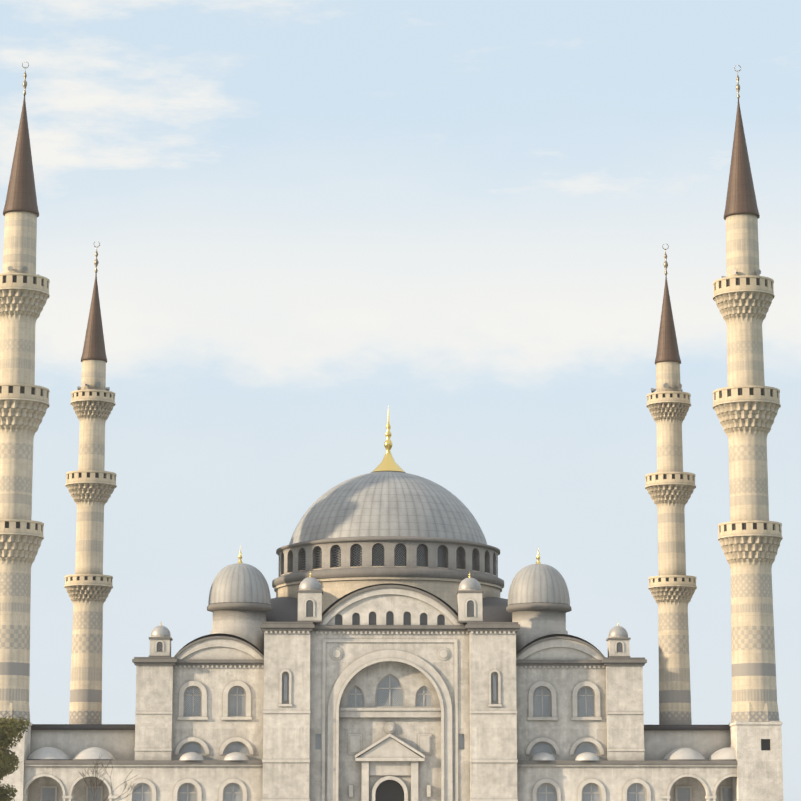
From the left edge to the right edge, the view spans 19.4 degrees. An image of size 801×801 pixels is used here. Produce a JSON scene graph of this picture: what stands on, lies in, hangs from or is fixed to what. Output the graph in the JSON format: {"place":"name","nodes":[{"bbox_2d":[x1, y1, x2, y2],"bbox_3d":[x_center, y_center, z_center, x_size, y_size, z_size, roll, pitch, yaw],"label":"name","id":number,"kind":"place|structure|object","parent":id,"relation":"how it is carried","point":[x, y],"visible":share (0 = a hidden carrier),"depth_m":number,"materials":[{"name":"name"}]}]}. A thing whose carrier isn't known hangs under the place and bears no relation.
{"place":"outdoors","nodes":[
{"label":"outdoors","id":0,"kind":"place"},
{"bbox_2d":[0,720,31,800],"bbox_3d":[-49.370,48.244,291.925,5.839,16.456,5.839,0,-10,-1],"label":"minaret base","id":1,"kind":"object","parent":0,"point":[22,751],"depth_m":289.73,"materials":[{"name":"beige stone"}]},
{"bbox_2d":[31,730,134,759],"bbox_3d":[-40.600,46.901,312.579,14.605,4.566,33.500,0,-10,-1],"label":"wall","id":2,"kind":"structure","parent":0,"point":[116,744],"depth_m":296.26,"materials":[{"name":"grey stone"}]},
{"bbox_2d":[135,665,172,759],"bbox_3d":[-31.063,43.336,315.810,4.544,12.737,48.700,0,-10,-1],"label":"buttress","id":3,"kind":"structure","parent":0,"point":[154,687],"depth_m":291.95,"materials":[{"name":"beige stone"}]},
{"bbox_2d":[263,631,310,798],"bbox_3d":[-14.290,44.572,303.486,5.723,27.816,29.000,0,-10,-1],"label":"buttress","id":4,"kind":"structure","parent":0,"point":[286,735],"depth_m":289.69,"materials":[{"name":"beige stone"}]},
{"bbox_2d":[23,588,736,800],"bbox_3d":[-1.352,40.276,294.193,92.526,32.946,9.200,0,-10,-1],"label":"stone moldings","id":5,"kind":"structure","parent":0,"point":[389,758],"depth_m":291.56,"materials":[{"name":"beige stone"}]},
{"bbox_2d":[24,585,736,763],"bbox_3d":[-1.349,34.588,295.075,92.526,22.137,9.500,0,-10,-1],"label":"roof edges","id":6,"kind":"object","parent":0,"point":[469,626],"depth_m":292.75,"materials":[{"name":"grey stone"}]},
{"bbox_2d":[27,747,735,759],"bbox_3d":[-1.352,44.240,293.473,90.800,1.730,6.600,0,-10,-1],"label":"small domes","id":7,"kind":"structure","parent":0,"point":[96,752],"depth_m":291.77,"materials":[{"name":"grey metal"}]},
{"bbox_2d":[27,759,735,760],"bbox_3d":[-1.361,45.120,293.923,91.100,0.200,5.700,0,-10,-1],"label":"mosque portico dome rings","id":8,"kind":"object","parent":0,"point":[666,759],"depth_m":291.77,"materials":[{"name":"grey stone"}]},
{"bbox_2d":[42,675,731,800],"bbox_3d":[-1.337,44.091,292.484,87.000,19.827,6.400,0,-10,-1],"label":"windows","id":9,"kind":"structure","parent":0,"point":[396,699],"depth_m":293.05,"materials":[{"name":"grey glass"}]},
{"bbox_2d":[309,631,469,800],"bbox_3d":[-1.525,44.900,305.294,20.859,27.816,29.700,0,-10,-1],"label":"portal wall","id":10,"kind":"structure","parent":0,"point":[368,679],"depth_m":292.01,"materials":[{"name":"beige stone"}]},
{"bbox_2d":[375,780,403,800],"bbox_3d":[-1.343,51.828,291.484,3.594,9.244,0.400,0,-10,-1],"label":"door arch","id":11,"kind":"structure","parent":10,"relation":"in","point":[389,790],"depth_m":291.85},
{"bbox_2d":[326,594,453,624],"bbox_3d":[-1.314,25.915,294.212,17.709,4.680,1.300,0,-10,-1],"label":"tympanum wall","id":12,"kind":"structure","parent":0,"point":[381,606],"depth_m":293.50,"materials":[{"name":"beige stone"}]},
{"bbox_2d":[150,588,629,655],"bbox_3d":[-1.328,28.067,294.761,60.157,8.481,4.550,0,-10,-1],"label":"turrets","id":13,"kind":"object","parent":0,"point":[462,597],"depth_m":293.17,"materials":[{"name":"beige stone"}]},
{"bbox_2d":[151,577,627,636],"bbox_3d":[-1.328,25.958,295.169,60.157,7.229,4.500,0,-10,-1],"label":"small domes","id":14,"kind":"structure","parent":13,"relation":"on","point":[465,583],"depth_m":294.18,"materials":[{"name":"grey metal"}]},
{"bbox_2d":[0,0,800,800],"label":"sky","id":15,"kind":"structure","parent":0,"point":[309,219],"materials":[{"name":"blue"}]},
{"bbox_2d":[469,631,516,798],"bbox_3d":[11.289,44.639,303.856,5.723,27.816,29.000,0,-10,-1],"label":"buttress","id":16,"kind":"structure","parent":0,"point":[493,736],"depth_m":290.06,"materials":[{"name":"beige stone"}]},
{"bbox_2d":[606,665,643,759],"bbox_3d":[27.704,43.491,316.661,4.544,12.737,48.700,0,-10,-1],"label":"buttress","id":17,"kind":"structure","parent":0,"point":[624,688],"depth_m":292.79,"materials":[{"name":"beige stone"}]},
{"bbox_2d":[644,730,729,759],"bbox_3d":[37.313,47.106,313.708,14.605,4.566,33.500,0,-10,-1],"label":"wall","id":18,"kind":"structure","parent":0,"point":[662,744],"depth_m":297.37,"materials":[{"name":"grey stone"}]},
{"bbox_2d":[728,721,782,800],"bbox_3d":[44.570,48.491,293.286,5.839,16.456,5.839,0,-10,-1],"label":"minaret base","id":19,"kind":"object","parent":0,"point":[759,777],"depth_m":291.16,"materials":[{"name":"beige stone"}]},
{"bbox_2d":[761,739,769,749],"bbox_3d":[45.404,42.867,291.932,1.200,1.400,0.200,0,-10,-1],"label":"window","id":20,"kind":"structure","parent":19,"relation":"in","point":[765,744],"depth_m":291.84,"materials":[{"name":"black glass"}]},
{"bbox_3d":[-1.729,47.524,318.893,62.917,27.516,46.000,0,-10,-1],"label":"mosque","id":21,"kind":"object","parent":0,"visible":0},
{"bbox_2d":[172,665,263,759],"bbox_3d":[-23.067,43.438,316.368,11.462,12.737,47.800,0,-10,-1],"label":"wall","id":22,"kind":"structure","parent":21,"relation":"on","point":[214,732],"depth_m":292.87,"materials":[{"name":"beige stone"}]},
{"bbox_2d":[183,647,256,659],"bbox_3d":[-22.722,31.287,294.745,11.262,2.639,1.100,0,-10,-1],"label":"tympanum","id":23,"kind":"object","parent":21,"relation":"on","point":[219,653],"depth_m":294.09,"materials":[{"name":"stone"}]},
{"bbox_2d":[210,610,265,653],"bbox_3d":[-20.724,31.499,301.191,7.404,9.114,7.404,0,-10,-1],"label":"turret drum","id":24,"kind":"object","parent":21,"relation":"on","point":[244,624],"depth_m":298.64,"materials":[{"name":"stone"}]},
{"bbox_2d":[208,563,270,604],"bbox_3d":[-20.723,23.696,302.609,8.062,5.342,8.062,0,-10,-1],"label":"dome","id":25,"kind":"structure","parent":24,"relation":"on","point":[239,582],"depth_m":299.67,"materials":[{"name":"grey metal"}]},
{"bbox_2d":[238,547,242,562],"bbox_3d":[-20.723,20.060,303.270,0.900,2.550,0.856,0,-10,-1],"label":"dome finial","id":26,"kind":"object","parent":25,"relation":"on","point":[240,558],"depth_m":303.06,"materials":[{"name":"gold metal"}]},
{"bbox_2d":[207,602,271,612],"bbox_3d":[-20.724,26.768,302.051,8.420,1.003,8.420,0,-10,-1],"label":"dome cornice","id":27,"kind":"structure","parent":24,"relation":"attached to","point":[212,607],"depth_m":298.63,"materials":[{"name":"grey stone"}]},
{"bbox_2d":[31,583,729,729],"bbox_3d":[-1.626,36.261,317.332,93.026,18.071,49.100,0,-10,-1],"label":"dark mosque roofs","id":28,"kind":"structure","parent":21,"relation":"on","point":[284,609],"depth_m":297.21,"materials":[{"name":"grey metal"}]},
{"bbox_2d":[274,541,501,612],"bbox_3d":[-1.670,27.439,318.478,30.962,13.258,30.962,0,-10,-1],"label":"dome drum","id":29,"kind":"object","parent":21,"relation":"on","point":[335,589],"depth_m":306.05,"materials":[{"name":"stone"}]},
{"bbox_2d":[272,536,503,588],"bbox_3d":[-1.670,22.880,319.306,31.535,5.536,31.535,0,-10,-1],"label":"drum cornices","id":30,"kind":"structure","parent":29,"relation":"attached to","point":[388,572],"depth_m":305.85,"materials":[{"name":"grey stone"}]},
{"bbox_2d":[289,471,486,544],"bbox_3d":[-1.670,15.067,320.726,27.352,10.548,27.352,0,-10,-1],"label":"dome","id":31,"kind":"structure","parent":29,"relation":"on","point":[388,503],"depth_m":310.91,"materials":[{"name":"grey metal"}]},
{"bbox_2d":[371,406,405,472],"bbox_3d":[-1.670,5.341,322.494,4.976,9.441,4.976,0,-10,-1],"label":"finial","id":32,"kind":"object","parent":31,"relation":"on","point":[388,463],"depth_m":321.39,"materials":[{"name":"gold metal"}]},
{"bbox_2d":[303,544,474,569],"bbox_3d":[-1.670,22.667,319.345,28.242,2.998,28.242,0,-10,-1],"label":"drum windows","id":33,"kind":"structure","parent":29,"relation":"in","point":[399,555],"depth_m":306.20,"materials":[{"name":"grey glass"}]},
{"bbox_2d":[157,600,622,651],"bbox_3d":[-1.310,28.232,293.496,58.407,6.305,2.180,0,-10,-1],"label":"windows","id":34,"kind":"structure","parent":21,"relation":"attached to","point":[389,616],"depth_m":293.60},
{"bbox_2d":[512,610,567,653],"bbox_3d":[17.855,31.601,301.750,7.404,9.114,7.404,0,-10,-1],"label":"turret drum","id":35,"kind":"object","parent":21,"relation":"on","point":[535,624],"depth_m":299.17,"materials":[{"name":"stone"}]},
{"bbox_2d":[506,602,571,612],"bbox_3d":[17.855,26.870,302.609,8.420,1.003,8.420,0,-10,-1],"label":"dome cornice","id":36,"kind":"structure","parent":35,"relation":"on","point":[515,607],"depth_m":299.20,"materials":[{"name":"grey stone"}]},
{"bbox_2d":[508,564,569,604],"bbox_3d":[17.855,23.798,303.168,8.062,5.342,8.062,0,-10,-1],"label":"dome","id":37,"kind":"structure","parent":36,"relation":"on","point":[538,583],"depth_m":300.23,"materials":[{"name":"grey metal"}]},
{"bbox_2d":[536,549,540,563],"bbox_3d":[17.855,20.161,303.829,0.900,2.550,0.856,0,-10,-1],"label":"dome finial","id":38,"kind":"object","parent":37,"relation":"on","point":[538,559],"depth_m":303.62,"materials":[{"name":"gold metal"}]},
{"bbox_2d":[523,647,596,659],"bbox_3d":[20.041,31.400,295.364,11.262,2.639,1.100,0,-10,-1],"label":"tympanum","id":39,"kind":"object","parent":21,"relation":"on","point":[559,653],"depth_m":294.70,"materials":[{"name":"stone"}]},
{"bbox_2d":[516,666,606,759],"bbox_3d":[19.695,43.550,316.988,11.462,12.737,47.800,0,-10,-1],"label":"wall","id":40,"kind":"structure","parent":21,"relation":"on","point":[564,732],"depth_m":293.46,"materials":[{"name":"beige stone"}]},
{"label":"ground","id":41,"kind":"structure","parent":0,"visible":0},
{"bbox_2d":[0,710,29,800],"bbox_3d":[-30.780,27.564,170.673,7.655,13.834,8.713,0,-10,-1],"label":"foliage","id":42,"kind":"object","parent":41,"relation":"on","point":[11,729],"depth_m":170.23,"materials":[{"name":"green plant"}]},
{"bbox_2d":[79,755,139,800],"bbox_3d":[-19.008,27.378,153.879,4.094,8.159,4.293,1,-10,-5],"label":"bare tree","id":43,"kind":"object","parent":41,"relation":"on","point":[95,771],"depth_m":153.50,"materials":[{"name":"brown plant"}]},
{"bbox_3d":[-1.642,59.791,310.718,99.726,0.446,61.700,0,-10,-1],"label":"plaza plinth","id":44,"kind":"object","parent":41,"relation":"on","visible":0},
{"bbox_2d":[0,211,49,721],"bbox_3d":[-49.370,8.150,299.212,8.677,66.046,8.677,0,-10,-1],"label":"minaret","id":45,"kind":"object","parent":44,"relation":"on","point":[21,308],"depth_m":297.12,"materials":[{"name":"beige stone"}]},
{"bbox_2d":[3,95,38,216],"bbox_3d":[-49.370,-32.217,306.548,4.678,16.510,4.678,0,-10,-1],"label":"minaret spire","id":46,"kind":"structure","parent":45,"relation":"on","point":[21,193],"depth_m":304.72,"materials":[{"name":"brown metal"}]},
{"bbox_2d":[22,62,28,94],"bbox_3d":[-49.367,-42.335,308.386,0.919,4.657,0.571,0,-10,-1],"label":"crescent finial","id":47,"kind":"object","parent":46,"relation":"on","point":[24,83],"depth_m":308.18,"materials":[{"name":"metal"}]},
{"bbox_2d":[8,266,38,274],"bbox_3d":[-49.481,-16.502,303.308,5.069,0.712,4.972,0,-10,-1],"label":"loudspeakers","id":48,"kind":"object","parent":45,"relation":"attached to","point":[24,268],"depth_m":301.03,"materials":[{"name":"grey metal"}]},
{"bbox_2d":[0,273,49,535],"bbox_3d":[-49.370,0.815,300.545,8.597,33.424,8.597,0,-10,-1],"label":"balcony parapets","id":49,"kind":"object","parent":45,"relation":"attached to","point":[16,393],"depth_m":297.33,"materials":[{"name":"beige stone"}]},
{"bbox_2d":[0,275,42,529],"bbox_3d":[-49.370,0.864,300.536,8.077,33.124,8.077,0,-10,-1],"label":"balcony railing openings","id":50,"kind":"object","parent":49,"relation":"attached to","point":[21,387],"depth_m":297.20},
{"bbox_2d":[64,359,116,723],"bbox_3d":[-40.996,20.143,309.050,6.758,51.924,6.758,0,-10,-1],"label":"minaret","id":51,"kind":"object","parent":44,"relation":"on","point":[90,498],"depth_m":307.56,"materials":[{"name":"beige stone"}]},
{"bbox_2d":[65,389,116,584],"bbox_3d":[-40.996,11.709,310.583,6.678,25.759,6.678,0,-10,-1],"label":"balcony parapets","id":52,"kind":"object","parent":51,"relation":"attached to","point":[108,579],"depth_m":308.05,"materials":[{"name":"beige stone"}]},
{"bbox_2d":[72,392,110,580],"bbox_3d":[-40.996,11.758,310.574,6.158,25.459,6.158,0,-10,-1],"label":"balcony railing openings","id":53,"kind":"object","parent":52,"relation":"attached to","point":[88,476],"depth_m":307.97,"materials":[{"name":"black"}]},
{"bbox_2d":[77,382,109,390],"bbox_3d":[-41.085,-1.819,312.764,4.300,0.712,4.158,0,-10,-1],"label":"loudspeakers","id":54,"kind":"object","parent":51,"relation":"attached to","point":[83,384],"depth_m":311.00,"materials":[{"name":"grey metal"}]},
{"bbox_2d":[81,273,106,362],"bbox_3d":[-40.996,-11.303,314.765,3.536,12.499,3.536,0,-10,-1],"label":"minaret spire","id":55,"kind":"structure","parent":51,"relation":"on","point":[94,346],"depth_m":313.39,"materials":[{"name":"brown metal"}]},
{"bbox_2d":[94,241,99,272],"bbox_3d":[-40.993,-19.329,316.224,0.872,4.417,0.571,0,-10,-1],"label":"crescent finial","id":56,"kind":"object","parent":55,"relation":"on","point":[96,262],"depth_m":315.96,"materials":[{"name":"gold metal"}]},
{"bbox_2d":[24,766,262,800],"bbox_3d":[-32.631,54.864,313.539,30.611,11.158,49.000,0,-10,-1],"label":"arcade wall","id":57,"kind":"structure","parent":44,"relation":"on","point":[165,780],"depth_m":290.22,"materials":[{"name":"beige stone"}]},
{"bbox_2d":[517,766,736,800],"bbox_3d":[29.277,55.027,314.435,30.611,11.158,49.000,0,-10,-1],"label":"arcade wall","id":58,"kind":"structure","parent":44,"relation":"on","point":[613,780],"depth_m":291.04,"materials":[{"name":"beige stone"}]},
{"bbox_2d":[645,361,696,724],"bbox_3d":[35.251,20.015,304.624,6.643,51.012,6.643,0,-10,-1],"label":"minaret","id":59,"kind":"object","parent":44,"relation":"on","point":[670,500],"depth_m":303.17,"materials":[{"name":"beige stone"}]},
{"bbox_2d":[651,383,682,392],"bbox_3d":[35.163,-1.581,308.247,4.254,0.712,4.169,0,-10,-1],"label":"loudspeakers","id":60,"kind":"object","parent":59,"relation":"attached to","point":[666,385],"depth_m":306.56,"materials":[{"name":"grey metal"}]},
{"bbox_2d":[655,275,680,364],"bbox_3d":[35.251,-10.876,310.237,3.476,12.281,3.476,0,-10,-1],"label":"minaret spire","id":61,"kind":"structure","parent":59,"relation":"on","point":[667,347],"depth_m":308.89,"materials":[{"name":"brown metal"}]},
{"bbox_2d":[662,244,668,274],"bbox_3d":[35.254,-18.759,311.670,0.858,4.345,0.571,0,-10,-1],"label":"crescent finial","id":62,"kind":"object","parent":61,"relation":"on","point":[665,263],"depth_m":311.44,"materials":[{"name":"gold metal"}]},
{"bbox_2d":[645,391,696,585],"bbox_3d":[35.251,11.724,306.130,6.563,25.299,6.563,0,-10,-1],"label":"balcony parapets","id":63,"kind":"object","parent":59,"relation":"attached to","point":[683,396],"depth_m":303.65,"materials":[{"name":"beige stone"}]},
{"bbox_2d":[651,394,689,581],"bbox_3d":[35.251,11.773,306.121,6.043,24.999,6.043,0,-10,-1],"label":"balcony railing openings","id":64,"kind":"object","parent":63,"relation":"attached to","point":[673,477],"depth_m":303.56,"materials":[{"name":"black"}]},
{"bbox_2d":[713,214,782,725],"bbox_3d":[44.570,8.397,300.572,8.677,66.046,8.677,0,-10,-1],"label":"minaret","id":65,"kind":"object","parent":44,"relation":"on","point":[747,426],"depth_m":298.09,"materials":[{"name":"beige stone"}]},
{"bbox_2d":[721,269,760,277],"bbox_3d":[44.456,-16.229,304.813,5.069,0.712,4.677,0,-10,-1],"label":"loudspeakers","id":66,"kind":"object","parent":65,"relation":"attached to","point":[758,271],"depth_m":302.78,"materials":[{"name":"grey metal"}]},
{"bbox_2d":[724,99,759,219],"bbox_3d":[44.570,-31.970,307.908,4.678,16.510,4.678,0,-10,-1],"label":"minaret spire","id":67,"kind":"structure","parent":65,"relation":"on","point":[741,198],"depth_m":306.07,"materials":[{"name":"brown metal"}]},
{"bbox_2d":[734,65,740,98],"bbox_3d":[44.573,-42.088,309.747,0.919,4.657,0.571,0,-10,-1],"label":"crescent finial","id":68,"kind":"object","parent":67,"relation":"on","point":[738,87],"depth_m":309.47,"materials":[{"name":"gold metal"}]},
{"bbox_2d":[713,275,781,536],"bbox_3d":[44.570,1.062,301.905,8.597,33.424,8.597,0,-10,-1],"label":"balcony parapets","id":69,"kind":"object","parent":65,"relation":"attached to","point":[757,395],"depth_m":298.63,"materials":[{"name":"beige stone"}]},
{"bbox_2d":[720,278,773,530],"bbox_3d":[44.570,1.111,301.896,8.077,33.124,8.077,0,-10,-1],"label":"balcony railing openings","id":70,"kind":"object","parent":69,"relation":"attached to","point":[751,391],"depth_m":298.51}
]}

